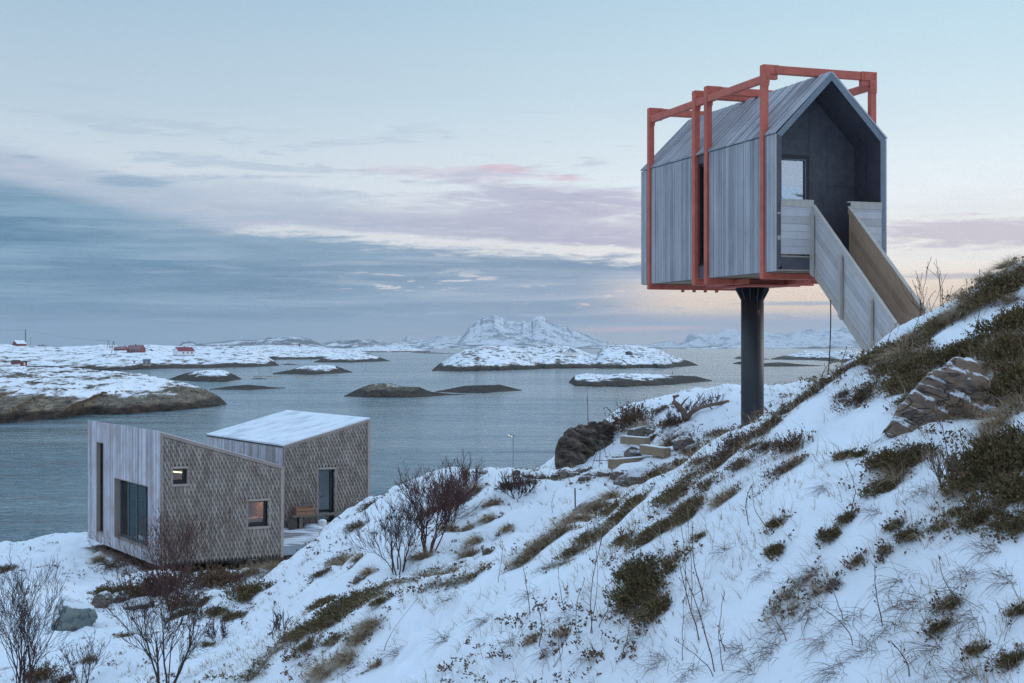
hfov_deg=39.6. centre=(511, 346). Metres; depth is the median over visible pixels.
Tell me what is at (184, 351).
house
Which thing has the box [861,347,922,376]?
juniper shrub
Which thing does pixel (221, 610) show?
juniper shrub
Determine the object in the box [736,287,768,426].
column
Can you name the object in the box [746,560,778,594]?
wiry grass
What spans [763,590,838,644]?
wiry grass
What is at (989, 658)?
wiry grass
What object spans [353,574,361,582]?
rock
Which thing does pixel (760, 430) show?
heather clump
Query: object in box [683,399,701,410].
bare shrub
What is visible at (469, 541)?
grass tuft
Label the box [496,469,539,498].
bare shrub
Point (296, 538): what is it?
deck
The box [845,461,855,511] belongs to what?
dry stalk
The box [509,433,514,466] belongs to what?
street lamp
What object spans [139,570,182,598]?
bare shrub
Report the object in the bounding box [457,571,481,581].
crowberry mat
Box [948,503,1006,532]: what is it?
juniper shrub
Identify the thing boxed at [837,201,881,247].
porch railing
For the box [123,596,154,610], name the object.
rock
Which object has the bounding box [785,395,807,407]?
heather clump
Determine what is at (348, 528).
heather clump
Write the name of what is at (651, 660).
wiry grass
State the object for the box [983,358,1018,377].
grass tuft
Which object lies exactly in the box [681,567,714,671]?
dry stalk
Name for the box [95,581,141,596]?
juniper shrub
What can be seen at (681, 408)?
gnarled branch
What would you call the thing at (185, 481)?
window
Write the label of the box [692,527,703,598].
dry stalk
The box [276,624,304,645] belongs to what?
juniper shrub
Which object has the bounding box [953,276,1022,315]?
juniper shrub
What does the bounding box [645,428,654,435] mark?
rock
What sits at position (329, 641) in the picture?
juniper shrub
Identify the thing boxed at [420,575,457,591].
crowberry mat
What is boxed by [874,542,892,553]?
juniper shrub
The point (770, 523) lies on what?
juniper shrub
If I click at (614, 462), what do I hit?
timber beam
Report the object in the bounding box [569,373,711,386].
skerry
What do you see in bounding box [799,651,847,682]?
wiry grass
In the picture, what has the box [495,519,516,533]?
grass tuft
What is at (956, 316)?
grass tuft
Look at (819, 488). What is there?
wiry grass
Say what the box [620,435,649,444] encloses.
timber beam
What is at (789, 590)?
wiry grass
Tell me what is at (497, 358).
island
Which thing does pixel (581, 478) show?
rock
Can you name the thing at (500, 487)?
heather clump
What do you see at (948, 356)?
juniper shrub
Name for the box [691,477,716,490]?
heather clump
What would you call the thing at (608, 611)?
wiry grass
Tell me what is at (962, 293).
grass tuft
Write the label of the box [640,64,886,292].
cabin
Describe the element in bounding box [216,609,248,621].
juniper shrub
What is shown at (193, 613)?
bare shrub
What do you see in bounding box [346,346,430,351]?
island
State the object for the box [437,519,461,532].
grass tuft
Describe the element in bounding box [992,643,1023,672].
juniper shrub
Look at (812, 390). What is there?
heather clump
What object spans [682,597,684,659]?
dry stalk
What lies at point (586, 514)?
grass tuft
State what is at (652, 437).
heather clump
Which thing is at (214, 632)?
bare shrub
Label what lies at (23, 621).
bare shrub
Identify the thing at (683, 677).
wiry grass
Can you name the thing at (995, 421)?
grass tuft
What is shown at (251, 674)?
crowberry mat
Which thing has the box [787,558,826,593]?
wiry grass
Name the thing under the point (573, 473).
rock
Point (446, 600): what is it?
wiry grass
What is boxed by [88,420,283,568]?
timber house
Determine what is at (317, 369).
skerry
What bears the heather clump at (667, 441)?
on the ground at (420, 624)
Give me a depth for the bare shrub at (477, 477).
31.00 m
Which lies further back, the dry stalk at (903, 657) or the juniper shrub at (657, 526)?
the juniper shrub at (657, 526)
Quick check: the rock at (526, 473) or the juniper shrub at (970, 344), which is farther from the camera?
the rock at (526, 473)
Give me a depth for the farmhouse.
1113.06 m
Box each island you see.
[0,344,278,370]
[0,366,226,423]
[192,345,373,359]
[314,353,388,362]
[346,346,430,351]
[432,344,697,371]
[771,350,860,361]
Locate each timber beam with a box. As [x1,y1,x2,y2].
[608,455,651,468]
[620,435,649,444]
[639,444,670,456]
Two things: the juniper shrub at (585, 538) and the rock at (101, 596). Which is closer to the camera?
the juniper shrub at (585, 538)
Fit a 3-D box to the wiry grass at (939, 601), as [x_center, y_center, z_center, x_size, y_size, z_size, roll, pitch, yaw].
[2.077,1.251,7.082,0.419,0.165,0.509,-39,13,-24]
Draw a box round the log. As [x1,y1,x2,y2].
[285,519,297,529]
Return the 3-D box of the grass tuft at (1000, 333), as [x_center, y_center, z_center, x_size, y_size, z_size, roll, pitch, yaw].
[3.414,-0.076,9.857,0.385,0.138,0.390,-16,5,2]
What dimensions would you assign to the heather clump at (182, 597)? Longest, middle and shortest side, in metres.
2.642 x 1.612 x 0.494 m
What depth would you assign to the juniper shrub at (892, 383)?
10.08 m
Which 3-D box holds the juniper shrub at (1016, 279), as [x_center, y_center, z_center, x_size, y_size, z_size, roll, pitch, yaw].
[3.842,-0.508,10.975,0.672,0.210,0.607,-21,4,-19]
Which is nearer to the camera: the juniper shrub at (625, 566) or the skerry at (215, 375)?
the juniper shrub at (625, 566)
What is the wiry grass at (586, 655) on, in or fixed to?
on the ground at (420, 624)
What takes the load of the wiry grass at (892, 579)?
on the ground at (420, 624)
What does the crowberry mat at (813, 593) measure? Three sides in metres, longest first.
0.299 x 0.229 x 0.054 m
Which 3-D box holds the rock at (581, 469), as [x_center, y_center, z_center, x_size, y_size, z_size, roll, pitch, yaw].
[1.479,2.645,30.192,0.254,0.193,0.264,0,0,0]
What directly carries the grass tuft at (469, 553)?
on the ground at (420, 624)
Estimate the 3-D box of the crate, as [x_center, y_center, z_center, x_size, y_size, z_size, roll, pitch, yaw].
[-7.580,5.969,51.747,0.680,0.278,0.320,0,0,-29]
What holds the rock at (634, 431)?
on the ground at (420, 624)
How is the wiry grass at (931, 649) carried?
on the ground at (420, 624)
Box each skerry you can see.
[169,369,240,381]
[210,385,284,389]
[273,365,351,374]
[345,383,464,397]
[410,352,453,353]
[435,384,521,392]
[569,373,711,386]
[733,362,821,366]
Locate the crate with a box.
[293,506,313,515]
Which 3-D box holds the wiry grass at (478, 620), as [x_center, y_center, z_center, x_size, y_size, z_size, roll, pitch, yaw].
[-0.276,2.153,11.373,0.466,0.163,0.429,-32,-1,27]
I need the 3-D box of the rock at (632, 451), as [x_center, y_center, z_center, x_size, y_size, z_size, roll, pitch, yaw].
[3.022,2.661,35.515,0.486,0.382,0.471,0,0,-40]
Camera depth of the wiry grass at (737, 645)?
8.18 m
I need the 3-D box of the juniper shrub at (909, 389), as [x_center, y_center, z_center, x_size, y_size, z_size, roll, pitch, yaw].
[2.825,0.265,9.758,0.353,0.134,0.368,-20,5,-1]
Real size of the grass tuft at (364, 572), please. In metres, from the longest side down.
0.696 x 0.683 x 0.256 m
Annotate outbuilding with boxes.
[114,347,126,350]
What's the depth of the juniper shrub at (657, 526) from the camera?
10.51 m
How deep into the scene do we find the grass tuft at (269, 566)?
42.52 m
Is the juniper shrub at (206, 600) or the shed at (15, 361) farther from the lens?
the shed at (15, 361)
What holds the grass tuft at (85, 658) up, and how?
on the ground at (420, 624)
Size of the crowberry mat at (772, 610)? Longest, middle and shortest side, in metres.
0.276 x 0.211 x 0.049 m
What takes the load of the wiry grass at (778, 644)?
on the ground at (420, 624)
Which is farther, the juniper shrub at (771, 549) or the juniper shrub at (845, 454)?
the juniper shrub at (845, 454)
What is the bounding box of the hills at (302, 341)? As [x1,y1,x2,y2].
[179,336,535,348]
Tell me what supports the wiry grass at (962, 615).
on the ground at (420, 624)
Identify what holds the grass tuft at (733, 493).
on the ground at (420, 624)
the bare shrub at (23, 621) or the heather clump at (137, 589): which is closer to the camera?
the bare shrub at (23, 621)
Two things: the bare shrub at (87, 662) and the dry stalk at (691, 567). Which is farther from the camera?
the bare shrub at (87, 662)
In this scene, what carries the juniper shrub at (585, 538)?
on the ground at (420, 624)
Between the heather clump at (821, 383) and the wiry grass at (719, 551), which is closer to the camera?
the wiry grass at (719, 551)
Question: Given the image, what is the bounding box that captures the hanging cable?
[828,300,830,370]
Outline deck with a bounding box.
[279,527,322,562]
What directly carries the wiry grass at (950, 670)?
on the ground at (420, 624)
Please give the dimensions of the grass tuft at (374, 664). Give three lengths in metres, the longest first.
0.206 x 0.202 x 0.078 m
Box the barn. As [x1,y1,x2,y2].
[12,340,26,345]
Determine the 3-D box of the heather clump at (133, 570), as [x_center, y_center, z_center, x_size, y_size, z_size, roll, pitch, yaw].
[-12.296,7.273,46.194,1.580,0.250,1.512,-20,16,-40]
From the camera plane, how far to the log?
51.26 m
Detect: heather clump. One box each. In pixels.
[10,655,66,682]
[50,671,77,682]
[90,553,138,571]
[102,555,215,603]
[121,563,147,573]
[145,588,218,611]
[179,561,252,591]
[215,564,260,582]
[306,566,331,579]
[322,551,349,567]
[341,518,369,534]
[354,498,376,512]
[495,476,533,491]
[598,400,655,432]
[638,433,658,445]
[650,413,691,429]
[652,403,668,414]
[656,425,705,446]
[657,457,687,467]
[662,552,681,563]
[673,440,704,455]
[679,472,695,481]
[685,454,712,467]
[691,449,733,475]
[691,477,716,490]
[700,425,732,438]
[700,440,740,466]
[715,425,758,453]
[720,452,756,473]
[740,419,781,438]
[746,436,781,454]
[756,411,788,428]
[758,452,804,480]
[764,423,813,457]
[770,402,795,416]
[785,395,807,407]
[795,384,824,400]
[808,376,838,387]
[818,577,844,589]
[829,363,850,374]
[829,387,854,401]
[833,380,881,409]
[839,357,860,369]
[848,378,880,396]
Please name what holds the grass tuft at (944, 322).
on the ground at (420, 624)
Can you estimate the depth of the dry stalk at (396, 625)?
13.16 m
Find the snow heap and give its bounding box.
[303,523,322,528]
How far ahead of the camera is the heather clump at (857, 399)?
10.50 m
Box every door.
[316,467,336,522]
[782,154,808,255]
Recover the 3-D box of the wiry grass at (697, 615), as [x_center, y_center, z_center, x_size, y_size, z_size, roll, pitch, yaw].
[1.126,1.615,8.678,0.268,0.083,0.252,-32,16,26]
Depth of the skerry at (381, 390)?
403.30 m
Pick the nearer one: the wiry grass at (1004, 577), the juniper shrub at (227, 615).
the wiry grass at (1004, 577)
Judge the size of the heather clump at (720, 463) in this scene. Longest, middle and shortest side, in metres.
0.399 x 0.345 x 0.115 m
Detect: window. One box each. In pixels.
[96,442,102,533]
[114,477,147,548]
[170,466,189,486]
[246,498,270,529]
[700,164,703,265]
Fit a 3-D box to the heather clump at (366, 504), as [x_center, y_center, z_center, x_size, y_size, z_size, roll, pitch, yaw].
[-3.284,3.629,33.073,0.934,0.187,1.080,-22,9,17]
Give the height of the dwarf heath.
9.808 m
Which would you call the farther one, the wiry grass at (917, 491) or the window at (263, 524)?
the window at (263, 524)
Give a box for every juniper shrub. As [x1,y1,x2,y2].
[0,563,20,572]
[88,585,108,594]
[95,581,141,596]
[114,633,130,637]
[167,607,194,619]
[192,595,214,606]
[198,604,230,618]
[200,641,214,646]
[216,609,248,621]
[217,572,273,605]
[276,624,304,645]
[285,608,345,641]
[290,636,323,656]
[301,597,370,629]
[303,593,338,614]
[310,583,388,614]
[319,630,346,646]
[365,595,396,607]
[559,544,588,558]
[569,526,612,546]
[593,502,619,520]
[602,553,681,623]
[603,509,630,528]
[607,527,637,547]
[607,549,668,584]
[617,486,652,514]
[618,524,662,549]
[628,591,672,627]
[639,466,672,483]
[643,510,684,536]
[647,478,697,510]
[668,510,696,526]
[670,493,708,517]
[690,532,705,540]
[745,442,759,449]
[760,541,785,561]
[763,514,787,531]
[812,525,840,544]
[830,448,858,460]
[833,510,857,525]
[849,554,868,568]
[850,334,908,365]
[852,449,867,456]
[853,354,873,366]
[854,436,919,480]
[857,474,907,498]
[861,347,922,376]
[873,366,932,397]
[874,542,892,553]
[881,517,906,531]
[882,343,948,381]
[888,440,945,470]
[889,394,906,408]
[890,521,927,548]
[892,332,934,352]
[897,376,923,395]
[909,338,984,374]
[914,311,954,334]
[925,615,958,637]
[927,519,949,532]
[927,593,964,614]
[935,334,993,361]
[936,428,1023,502]
[936,502,972,523]
[947,420,1023,472]
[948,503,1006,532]
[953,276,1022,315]
[955,465,1023,518]
[960,297,1023,341]
[961,338,1002,360]
[962,639,988,656]
[967,264,1023,303]
[972,325,1023,373]
[974,354,1023,403]
[982,504,1023,542]
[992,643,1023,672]
[1001,602,1023,619]
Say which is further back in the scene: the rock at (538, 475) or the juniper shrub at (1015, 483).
the rock at (538, 475)
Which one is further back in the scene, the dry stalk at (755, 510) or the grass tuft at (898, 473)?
the dry stalk at (755, 510)
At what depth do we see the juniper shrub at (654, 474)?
28.03 m
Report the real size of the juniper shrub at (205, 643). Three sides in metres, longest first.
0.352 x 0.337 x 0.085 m
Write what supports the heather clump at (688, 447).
on the ground at (420, 624)
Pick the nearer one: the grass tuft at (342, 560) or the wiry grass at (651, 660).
the wiry grass at (651, 660)
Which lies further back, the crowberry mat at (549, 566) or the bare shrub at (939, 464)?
the crowberry mat at (549, 566)
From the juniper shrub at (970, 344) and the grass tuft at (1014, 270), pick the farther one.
the grass tuft at (1014, 270)
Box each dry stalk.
[384,598,417,649]
[522,563,529,614]
[532,594,543,645]
[581,538,601,632]
[590,537,597,632]
[598,587,608,627]
[621,616,629,659]
[673,492,686,603]
[675,639,713,676]
[676,543,699,639]
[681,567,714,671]
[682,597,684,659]
[687,522,691,610]
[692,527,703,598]
[718,591,724,670]
[741,487,750,524]
[751,484,767,532]
[769,597,786,640]
[816,602,852,644]
[826,573,842,619]
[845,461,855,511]
[872,566,882,625]
[888,640,909,675]
[932,405,947,458]
[938,555,960,605]
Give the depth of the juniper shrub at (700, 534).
9.71 m
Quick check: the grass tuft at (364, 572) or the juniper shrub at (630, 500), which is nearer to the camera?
the juniper shrub at (630, 500)
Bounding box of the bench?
[289,512,340,528]
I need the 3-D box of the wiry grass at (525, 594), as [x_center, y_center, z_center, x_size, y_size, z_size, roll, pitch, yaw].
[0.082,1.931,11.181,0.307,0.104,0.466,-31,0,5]
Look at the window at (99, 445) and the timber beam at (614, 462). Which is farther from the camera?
the window at (99, 445)
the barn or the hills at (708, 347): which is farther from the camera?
the hills at (708, 347)
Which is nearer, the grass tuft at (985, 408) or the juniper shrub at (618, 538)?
the grass tuft at (985, 408)
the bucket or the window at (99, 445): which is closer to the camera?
the window at (99, 445)
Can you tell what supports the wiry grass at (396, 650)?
on the ground at (420, 624)
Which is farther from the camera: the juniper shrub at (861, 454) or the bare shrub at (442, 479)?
the bare shrub at (442, 479)
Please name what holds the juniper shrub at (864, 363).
on the ground at (420, 624)
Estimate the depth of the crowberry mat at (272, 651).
14.46 m
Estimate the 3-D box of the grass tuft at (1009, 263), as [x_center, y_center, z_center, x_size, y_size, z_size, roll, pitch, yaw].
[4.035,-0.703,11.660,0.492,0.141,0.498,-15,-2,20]
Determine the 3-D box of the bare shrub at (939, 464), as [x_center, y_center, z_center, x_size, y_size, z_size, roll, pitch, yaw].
[2.540,0.682,8.064,0.378,0.334,0.315,0,0,-25]
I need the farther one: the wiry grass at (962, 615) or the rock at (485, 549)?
the rock at (485, 549)
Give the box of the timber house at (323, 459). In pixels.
[206,410,369,527]
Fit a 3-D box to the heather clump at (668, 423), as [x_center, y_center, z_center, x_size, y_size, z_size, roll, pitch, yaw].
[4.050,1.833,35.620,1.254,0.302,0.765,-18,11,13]
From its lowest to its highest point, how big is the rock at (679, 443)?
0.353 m
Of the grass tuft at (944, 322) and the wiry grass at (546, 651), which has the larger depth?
the grass tuft at (944, 322)
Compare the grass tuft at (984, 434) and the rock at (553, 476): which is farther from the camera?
the rock at (553, 476)
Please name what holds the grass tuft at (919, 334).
on the ground at (420, 624)
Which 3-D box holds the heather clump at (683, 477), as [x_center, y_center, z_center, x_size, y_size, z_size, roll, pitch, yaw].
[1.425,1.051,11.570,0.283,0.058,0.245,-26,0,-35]
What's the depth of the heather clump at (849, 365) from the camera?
11.47 m
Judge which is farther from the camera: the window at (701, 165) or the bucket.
the bucket
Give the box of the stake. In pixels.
[574,488,575,506]
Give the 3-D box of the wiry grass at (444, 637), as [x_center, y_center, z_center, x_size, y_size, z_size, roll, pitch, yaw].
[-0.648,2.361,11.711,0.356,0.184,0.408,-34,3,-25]
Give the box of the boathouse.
[143,359,150,365]
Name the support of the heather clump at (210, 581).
on the ground at (420, 624)
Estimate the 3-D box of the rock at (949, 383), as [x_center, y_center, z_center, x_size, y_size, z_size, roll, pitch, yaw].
[2.723,0.337,9.213,0.552,0.544,0.926,0,0,0]
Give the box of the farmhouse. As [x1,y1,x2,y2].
[126,344,145,351]
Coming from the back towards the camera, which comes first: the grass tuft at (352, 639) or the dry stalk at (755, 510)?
the grass tuft at (352, 639)
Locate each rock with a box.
[51,595,97,631]
[91,591,112,607]
[112,591,129,602]
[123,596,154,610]
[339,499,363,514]
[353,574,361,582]
[482,547,489,554]
[523,471,532,476]
[535,472,544,478]
[551,474,558,479]
[555,419,618,469]
[560,469,567,478]
[568,472,578,476]
[572,497,601,513]
[576,467,586,472]
[578,476,590,480]
[596,471,611,476]
[609,471,623,479]
[613,467,652,486]
[624,446,640,456]
[627,425,649,436]
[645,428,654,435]
[671,436,694,450]
[882,357,998,437]
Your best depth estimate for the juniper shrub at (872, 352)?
11.09 m
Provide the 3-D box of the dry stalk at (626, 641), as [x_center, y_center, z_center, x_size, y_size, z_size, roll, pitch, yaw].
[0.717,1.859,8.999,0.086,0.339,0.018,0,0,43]
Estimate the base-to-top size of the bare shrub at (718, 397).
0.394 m
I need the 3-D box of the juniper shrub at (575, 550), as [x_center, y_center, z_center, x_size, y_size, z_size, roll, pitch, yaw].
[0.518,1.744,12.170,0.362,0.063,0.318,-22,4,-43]
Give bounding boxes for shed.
[10,360,20,363]
[20,361,26,365]
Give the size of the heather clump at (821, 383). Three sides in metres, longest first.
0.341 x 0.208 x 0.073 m
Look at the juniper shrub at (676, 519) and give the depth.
10.42 m
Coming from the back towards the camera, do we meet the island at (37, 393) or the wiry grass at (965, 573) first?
the island at (37, 393)
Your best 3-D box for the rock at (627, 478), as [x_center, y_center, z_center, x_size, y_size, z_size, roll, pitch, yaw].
[2.550,2.652,28.500,1.069,0.468,0.643,0,0,-43]
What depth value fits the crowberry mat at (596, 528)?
12.47 m
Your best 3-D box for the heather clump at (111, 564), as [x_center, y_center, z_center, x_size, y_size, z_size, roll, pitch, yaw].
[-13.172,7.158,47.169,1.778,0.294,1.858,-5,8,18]
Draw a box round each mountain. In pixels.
[401,335,461,343]
[457,315,609,347]
[649,327,859,347]
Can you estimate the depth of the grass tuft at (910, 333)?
11.45 m
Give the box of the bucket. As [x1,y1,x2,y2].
[318,519,326,527]
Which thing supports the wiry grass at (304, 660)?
on the ground at (420, 624)
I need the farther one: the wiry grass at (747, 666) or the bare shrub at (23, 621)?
the bare shrub at (23, 621)
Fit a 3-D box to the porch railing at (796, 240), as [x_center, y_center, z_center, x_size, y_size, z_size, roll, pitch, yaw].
[5.263,-2.197,26.416,0.740,1.075,0.082,0,0,-19]
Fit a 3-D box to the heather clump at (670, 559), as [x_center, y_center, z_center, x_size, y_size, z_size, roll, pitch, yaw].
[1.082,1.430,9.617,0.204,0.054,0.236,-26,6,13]
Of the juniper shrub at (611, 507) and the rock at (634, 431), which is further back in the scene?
the rock at (634, 431)
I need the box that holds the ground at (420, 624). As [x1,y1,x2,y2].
[0,264,1023,682]
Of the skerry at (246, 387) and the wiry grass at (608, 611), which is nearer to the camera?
the wiry grass at (608, 611)
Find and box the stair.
[810,205,927,351]
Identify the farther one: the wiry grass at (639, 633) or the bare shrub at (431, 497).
the bare shrub at (431, 497)
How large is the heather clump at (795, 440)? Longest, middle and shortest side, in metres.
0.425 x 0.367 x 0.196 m
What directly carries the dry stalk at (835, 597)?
on the ground at (420, 624)
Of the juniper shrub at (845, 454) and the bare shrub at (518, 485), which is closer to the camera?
the juniper shrub at (845, 454)
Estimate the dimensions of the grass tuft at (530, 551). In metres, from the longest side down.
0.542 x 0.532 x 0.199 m
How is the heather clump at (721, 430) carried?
on the ground at (420, 624)
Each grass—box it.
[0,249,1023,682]
[287,649,318,672]
[377,639,401,664]
[416,629,449,649]
[432,591,465,611]
[462,605,493,637]
[483,621,528,661]
[506,584,540,607]
[525,633,575,663]
[545,610,574,630]
[568,624,616,673]
[591,595,628,626]
[611,617,649,657]
[628,639,669,681]
[669,641,710,682]
[680,602,713,630]
[702,536,733,566]
[709,638,746,669]
[712,639,767,682]
[738,632,785,680]
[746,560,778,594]
[747,602,793,658]
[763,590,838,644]
[767,565,817,623]
[786,622,846,667]
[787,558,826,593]
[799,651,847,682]
[802,475,847,497]
[819,592,879,651]
[828,622,884,668]
[847,500,880,525]
[859,598,919,659]
[861,584,926,629]
[864,558,924,603]
[883,579,973,634]
[886,617,994,682]
[892,480,936,501]
[910,649,979,682]
[923,592,1019,651]
[939,541,1001,598]
[948,530,1000,564]
[952,614,1023,682]
[968,560,1016,597]
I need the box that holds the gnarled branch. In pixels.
[672,394,729,421]
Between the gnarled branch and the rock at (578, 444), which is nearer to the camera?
the gnarled branch
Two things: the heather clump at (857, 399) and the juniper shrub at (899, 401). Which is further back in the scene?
the heather clump at (857, 399)
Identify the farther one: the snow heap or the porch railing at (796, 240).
the snow heap
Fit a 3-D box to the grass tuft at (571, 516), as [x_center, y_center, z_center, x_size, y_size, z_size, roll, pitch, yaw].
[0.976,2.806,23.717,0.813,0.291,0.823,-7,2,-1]
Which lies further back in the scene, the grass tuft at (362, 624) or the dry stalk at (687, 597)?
the grass tuft at (362, 624)
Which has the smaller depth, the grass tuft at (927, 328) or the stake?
the grass tuft at (927, 328)
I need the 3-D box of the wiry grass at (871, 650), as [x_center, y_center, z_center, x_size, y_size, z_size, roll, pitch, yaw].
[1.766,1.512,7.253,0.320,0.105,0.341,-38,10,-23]
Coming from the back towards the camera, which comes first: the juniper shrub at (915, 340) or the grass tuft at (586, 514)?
the grass tuft at (586, 514)
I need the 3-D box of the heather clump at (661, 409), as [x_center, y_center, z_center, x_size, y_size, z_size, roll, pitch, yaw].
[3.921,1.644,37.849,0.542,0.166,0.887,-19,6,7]
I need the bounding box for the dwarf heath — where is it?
[7,256,1023,682]
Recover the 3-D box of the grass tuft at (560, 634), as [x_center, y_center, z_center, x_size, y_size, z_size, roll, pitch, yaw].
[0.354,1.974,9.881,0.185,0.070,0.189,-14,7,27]
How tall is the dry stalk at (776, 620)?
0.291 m
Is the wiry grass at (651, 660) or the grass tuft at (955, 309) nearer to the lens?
the wiry grass at (651, 660)
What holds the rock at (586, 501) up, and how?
on the ground at (420, 624)
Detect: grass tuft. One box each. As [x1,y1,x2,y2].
[77,652,97,663]
[85,551,109,562]
[240,560,262,577]
[257,556,281,573]
[293,651,343,682]
[322,644,361,674]
[328,548,356,565]
[340,627,371,647]
[341,609,383,640]
[345,552,360,565]
[349,563,379,577]
[368,658,381,669]
[406,542,438,562]
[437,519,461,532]
[450,543,481,558]
[457,520,475,530]
[457,530,484,546]
[467,477,484,493]
[475,510,499,524]
[476,495,508,509]
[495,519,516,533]
[501,550,529,569]
[507,535,552,563]
[518,630,540,646]
[523,525,562,551]
[535,516,581,538]
[549,507,587,525]
[550,627,569,639]
[565,507,594,522]
[576,490,612,512]
[594,482,623,498]
[624,417,653,434]
[655,432,679,446]
[702,488,731,508]
[720,484,738,498]
[784,452,805,466]
[862,356,890,377]
[869,335,920,365]
[872,458,914,483]
[895,334,936,359]
[898,325,920,339]
[904,322,930,338]
[913,315,946,334]
[923,306,959,330]
[931,304,970,322]
[933,468,987,502]
[943,290,982,318]
[947,287,973,300]
[948,407,969,419]
[963,266,1000,284]
[963,388,1006,417]
[964,402,1015,432]
[972,424,996,440]
[974,358,991,373]
[979,378,1015,406]
[981,252,1019,273]
[982,326,1016,345]
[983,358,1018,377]
[989,257,1023,277]
[990,387,1023,412]
[992,288,1023,304]
[999,264,1023,275]
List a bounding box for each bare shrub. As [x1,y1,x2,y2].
[0,538,75,682]
[57,628,110,682]
[89,500,241,609]
[97,556,224,682]
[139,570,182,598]
[202,616,231,640]
[216,569,250,586]
[268,607,293,638]
[345,497,426,574]
[391,455,485,552]
[425,447,484,523]
[458,460,485,484]
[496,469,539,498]
[665,407,676,419]
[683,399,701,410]
[696,393,712,404]
[707,393,724,401]
[899,259,963,315]
[921,438,976,496]
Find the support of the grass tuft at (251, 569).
on the ground at (420, 624)
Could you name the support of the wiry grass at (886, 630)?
on the ground at (420, 624)
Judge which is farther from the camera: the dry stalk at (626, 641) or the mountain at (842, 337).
the mountain at (842, 337)
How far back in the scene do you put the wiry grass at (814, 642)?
7.61 m
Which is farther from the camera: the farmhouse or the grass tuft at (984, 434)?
the farmhouse
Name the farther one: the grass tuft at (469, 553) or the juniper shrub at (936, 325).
the grass tuft at (469, 553)
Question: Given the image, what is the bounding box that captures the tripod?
[592,435,607,465]
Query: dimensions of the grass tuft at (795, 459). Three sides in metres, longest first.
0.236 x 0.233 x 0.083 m
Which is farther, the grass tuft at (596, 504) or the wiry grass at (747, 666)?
the grass tuft at (596, 504)
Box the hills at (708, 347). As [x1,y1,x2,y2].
[576,343,860,348]
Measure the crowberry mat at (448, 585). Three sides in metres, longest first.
0.549 x 0.546 x 0.132 m
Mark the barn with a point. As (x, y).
(19, 343)
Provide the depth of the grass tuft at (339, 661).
13.28 m
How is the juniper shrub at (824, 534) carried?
on the ground at (420, 624)
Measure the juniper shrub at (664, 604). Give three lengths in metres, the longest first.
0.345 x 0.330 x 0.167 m
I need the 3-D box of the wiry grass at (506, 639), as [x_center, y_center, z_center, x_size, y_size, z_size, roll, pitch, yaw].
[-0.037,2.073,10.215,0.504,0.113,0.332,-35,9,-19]
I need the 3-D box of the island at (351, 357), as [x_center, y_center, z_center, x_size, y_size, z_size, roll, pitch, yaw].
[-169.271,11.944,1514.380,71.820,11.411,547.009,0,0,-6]
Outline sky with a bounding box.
[0,0,1023,346]
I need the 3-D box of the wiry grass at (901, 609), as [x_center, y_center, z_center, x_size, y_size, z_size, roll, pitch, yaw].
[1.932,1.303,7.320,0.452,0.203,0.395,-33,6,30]
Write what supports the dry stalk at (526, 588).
on the ground at (420, 624)
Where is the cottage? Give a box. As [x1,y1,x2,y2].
[565,348,576,357]
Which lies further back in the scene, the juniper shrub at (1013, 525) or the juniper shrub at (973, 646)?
the juniper shrub at (1013, 525)
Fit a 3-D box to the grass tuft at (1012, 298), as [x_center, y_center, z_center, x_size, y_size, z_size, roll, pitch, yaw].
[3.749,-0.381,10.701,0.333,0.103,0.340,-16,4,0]
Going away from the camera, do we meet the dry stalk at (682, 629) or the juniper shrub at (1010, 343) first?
the dry stalk at (682, 629)
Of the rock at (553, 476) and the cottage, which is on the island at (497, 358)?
the cottage
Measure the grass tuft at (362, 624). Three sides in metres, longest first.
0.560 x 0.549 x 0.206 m
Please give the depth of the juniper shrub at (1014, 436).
8.05 m
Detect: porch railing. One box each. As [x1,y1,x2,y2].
[778,199,813,257]
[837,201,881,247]
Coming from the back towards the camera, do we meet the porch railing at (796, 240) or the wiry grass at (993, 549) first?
the porch railing at (796, 240)
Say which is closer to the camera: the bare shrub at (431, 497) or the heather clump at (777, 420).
the heather clump at (777, 420)
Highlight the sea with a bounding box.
[0,349,863,541]
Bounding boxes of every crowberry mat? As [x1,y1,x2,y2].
[233,666,267,681]
[237,654,280,677]
[257,640,287,659]
[380,573,425,586]
[404,564,438,576]
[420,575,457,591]
[425,555,464,576]
[435,570,479,589]
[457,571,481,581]
[529,555,576,574]
[578,520,616,534]
[763,602,784,618]
[778,599,802,615]
[794,572,812,584]
[800,583,826,603]
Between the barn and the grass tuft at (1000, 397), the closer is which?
the grass tuft at (1000, 397)
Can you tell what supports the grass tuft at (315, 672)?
on the ground at (420, 624)
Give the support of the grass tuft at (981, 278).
on the ground at (420, 624)
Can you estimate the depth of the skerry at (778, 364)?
1037.45 m
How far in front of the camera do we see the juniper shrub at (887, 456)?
8.79 m
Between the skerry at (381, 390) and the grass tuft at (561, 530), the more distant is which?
the skerry at (381, 390)
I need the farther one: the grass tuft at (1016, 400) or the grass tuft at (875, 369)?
the grass tuft at (875, 369)
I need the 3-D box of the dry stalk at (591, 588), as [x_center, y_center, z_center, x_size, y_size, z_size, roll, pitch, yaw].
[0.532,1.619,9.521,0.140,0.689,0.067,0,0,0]
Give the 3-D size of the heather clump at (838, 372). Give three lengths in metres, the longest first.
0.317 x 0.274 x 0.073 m
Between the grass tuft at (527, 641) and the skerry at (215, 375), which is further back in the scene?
the skerry at (215, 375)
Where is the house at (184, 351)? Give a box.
[173,346,194,355]
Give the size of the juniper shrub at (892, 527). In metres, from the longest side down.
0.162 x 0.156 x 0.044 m

